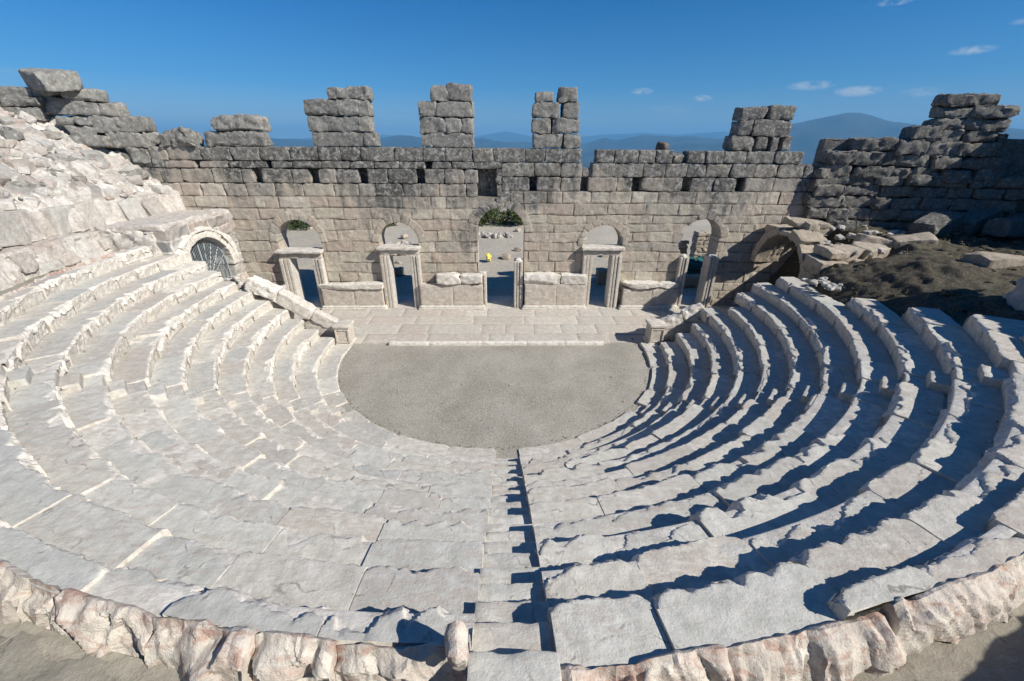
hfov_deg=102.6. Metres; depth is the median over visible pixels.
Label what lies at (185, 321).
seating bank
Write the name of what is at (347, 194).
stage wall
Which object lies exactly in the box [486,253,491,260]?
yellow bag
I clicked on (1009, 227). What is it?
stone block
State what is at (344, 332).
pedestal
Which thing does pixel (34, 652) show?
walkway
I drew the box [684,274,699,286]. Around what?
ashlar block
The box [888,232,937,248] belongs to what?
stone block
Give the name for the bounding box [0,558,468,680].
backrest kerb
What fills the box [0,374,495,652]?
seating bank
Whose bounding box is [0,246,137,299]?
backrest kerb
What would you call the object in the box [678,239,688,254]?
rubble pillar
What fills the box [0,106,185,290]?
rubble bank
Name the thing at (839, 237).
loose stone
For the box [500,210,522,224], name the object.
shrub
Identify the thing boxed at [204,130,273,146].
loose block
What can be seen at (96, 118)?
wing wall
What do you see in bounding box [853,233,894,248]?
stone slab
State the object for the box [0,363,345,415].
stairway
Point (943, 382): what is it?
stairway
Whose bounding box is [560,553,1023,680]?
backrest kerb
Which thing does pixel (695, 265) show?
covered pile
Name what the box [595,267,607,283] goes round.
ashlar block
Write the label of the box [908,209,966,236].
fallen block
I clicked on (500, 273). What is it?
dusty ground
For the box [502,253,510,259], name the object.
loose stone
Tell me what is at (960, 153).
wing wall
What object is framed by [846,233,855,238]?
loose stone
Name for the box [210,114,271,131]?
loose block
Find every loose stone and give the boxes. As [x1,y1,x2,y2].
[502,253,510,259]
[805,286,813,290]
[809,280,817,284]
[834,234,844,239]
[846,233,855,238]
[852,249,860,254]
[861,230,871,234]
[877,247,886,252]
[888,230,899,233]
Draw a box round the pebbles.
[347,346,627,441]
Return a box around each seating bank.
[0,245,350,406]
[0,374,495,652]
[518,372,1023,668]
[636,277,1023,407]
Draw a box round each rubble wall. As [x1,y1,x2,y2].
[227,276,293,318]
[385,240,412,255]
[478,231,512,238]
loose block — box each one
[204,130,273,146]
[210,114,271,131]
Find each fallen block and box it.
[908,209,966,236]
[949,208,1001,235]
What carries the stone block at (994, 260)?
on the earth mound
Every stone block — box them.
[813,244,847,259]
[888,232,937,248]
[960,251,1023,268]
[981,216,1023,237]
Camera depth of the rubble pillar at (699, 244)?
27.16 m
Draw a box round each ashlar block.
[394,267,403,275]
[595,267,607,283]
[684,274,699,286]
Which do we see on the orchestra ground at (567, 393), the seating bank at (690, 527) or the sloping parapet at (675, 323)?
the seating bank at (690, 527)
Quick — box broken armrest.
[444,620,469,670]
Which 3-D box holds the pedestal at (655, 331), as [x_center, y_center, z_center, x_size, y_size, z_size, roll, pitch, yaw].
[6.380,-0.376,18.363,0.748,1.008,0.792,0,26,-1]
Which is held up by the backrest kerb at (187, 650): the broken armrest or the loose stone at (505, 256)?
the broken armrest
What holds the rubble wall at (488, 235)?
on the dusty ground at (500, 273)
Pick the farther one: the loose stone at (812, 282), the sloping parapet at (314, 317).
the sloping parapet at (314, 317)
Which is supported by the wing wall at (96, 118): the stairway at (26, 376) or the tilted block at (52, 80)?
the tilted block at (52, 80)
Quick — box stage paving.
[294,296,740,343]
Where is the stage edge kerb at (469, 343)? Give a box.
[389,341,603,345]
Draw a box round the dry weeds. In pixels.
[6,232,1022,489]
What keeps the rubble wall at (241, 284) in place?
on the stage paving
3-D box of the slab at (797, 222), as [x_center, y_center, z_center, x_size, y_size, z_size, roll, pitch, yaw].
[13.432,-5.381,18.772,1.572,0.421,1.150,4,26,7]
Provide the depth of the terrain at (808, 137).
9165.86 m
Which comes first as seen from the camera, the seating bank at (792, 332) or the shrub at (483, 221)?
the seating bank at (792, 332)
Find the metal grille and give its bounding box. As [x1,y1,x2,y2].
[190,238,231,279]
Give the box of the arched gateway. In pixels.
[95,208,248,282]
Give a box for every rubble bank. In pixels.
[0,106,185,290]
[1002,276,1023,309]
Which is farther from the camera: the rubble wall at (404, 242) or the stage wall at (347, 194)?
the rubble wall at (404, 242)
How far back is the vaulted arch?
17.59 m
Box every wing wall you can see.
[0,86,185,182]
[802,93,1023,232]
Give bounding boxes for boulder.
[158,126,203,149]
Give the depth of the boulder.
18.67 m
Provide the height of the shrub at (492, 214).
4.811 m
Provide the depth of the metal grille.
19.12 m
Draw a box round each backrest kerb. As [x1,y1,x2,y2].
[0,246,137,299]
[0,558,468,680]
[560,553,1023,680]
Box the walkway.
[0,262,1023,680]
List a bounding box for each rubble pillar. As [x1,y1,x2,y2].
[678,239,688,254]
[689,230,710,257]
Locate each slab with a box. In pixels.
[783,216,830,229]
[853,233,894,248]
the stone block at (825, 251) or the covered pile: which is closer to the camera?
the stone block at (825, 251)
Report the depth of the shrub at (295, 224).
41.57 m
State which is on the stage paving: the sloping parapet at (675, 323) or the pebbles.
the sloping parapet at (675, 323)
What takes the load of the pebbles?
on the orchestra ground at (567, 393)
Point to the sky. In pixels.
(676, 67)
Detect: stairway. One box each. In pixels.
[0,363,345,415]
[467,458,561,680]
[633,361,1023,415]
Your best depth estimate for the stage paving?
20.41 m
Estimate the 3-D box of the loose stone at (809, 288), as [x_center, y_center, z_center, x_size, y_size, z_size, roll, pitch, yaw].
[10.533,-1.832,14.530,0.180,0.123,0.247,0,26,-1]
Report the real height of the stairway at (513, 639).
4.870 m
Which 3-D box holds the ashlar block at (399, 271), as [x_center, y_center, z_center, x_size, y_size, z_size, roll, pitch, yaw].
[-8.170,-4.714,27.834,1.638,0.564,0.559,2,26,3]
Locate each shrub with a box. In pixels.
[287,220,309,230]
[479,214,489,226]
[481,207,522,225]
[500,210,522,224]
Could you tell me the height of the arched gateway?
5.182 m
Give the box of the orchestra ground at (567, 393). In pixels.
[338,342,651,457]
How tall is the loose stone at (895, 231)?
0.242 m
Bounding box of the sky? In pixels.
[0,0,1023,138]
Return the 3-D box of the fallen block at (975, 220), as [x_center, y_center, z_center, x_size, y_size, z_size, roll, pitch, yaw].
[21.231,-5.473,18.898,2.320,1.222,0.891,-9,27,-19]
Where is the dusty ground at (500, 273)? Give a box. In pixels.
[286,207,710,295]
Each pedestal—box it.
[331,319,356,345]
[643,319,667,344]
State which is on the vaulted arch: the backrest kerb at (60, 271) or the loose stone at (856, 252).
the loose stone at (856, 252)
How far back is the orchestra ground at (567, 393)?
14.97 m
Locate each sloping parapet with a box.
[245,275,338,338]
[659,303,704,340]
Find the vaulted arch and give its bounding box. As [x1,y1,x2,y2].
[750,221,890,278]
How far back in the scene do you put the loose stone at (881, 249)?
16.67 m
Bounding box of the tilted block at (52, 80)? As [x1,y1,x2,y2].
[17,68,82,91]
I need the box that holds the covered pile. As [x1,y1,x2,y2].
[686,256,703,273]
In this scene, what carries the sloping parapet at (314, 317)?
on the stage paving
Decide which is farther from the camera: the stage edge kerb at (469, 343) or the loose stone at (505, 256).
the loose stone at (505, 256)
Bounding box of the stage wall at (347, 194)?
[136,82,814,309]
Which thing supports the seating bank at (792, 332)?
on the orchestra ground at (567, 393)
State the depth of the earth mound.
13.85 m
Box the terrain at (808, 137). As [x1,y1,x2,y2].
[204,113,1023,615]
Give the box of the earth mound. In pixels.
[767,226,1023,326]

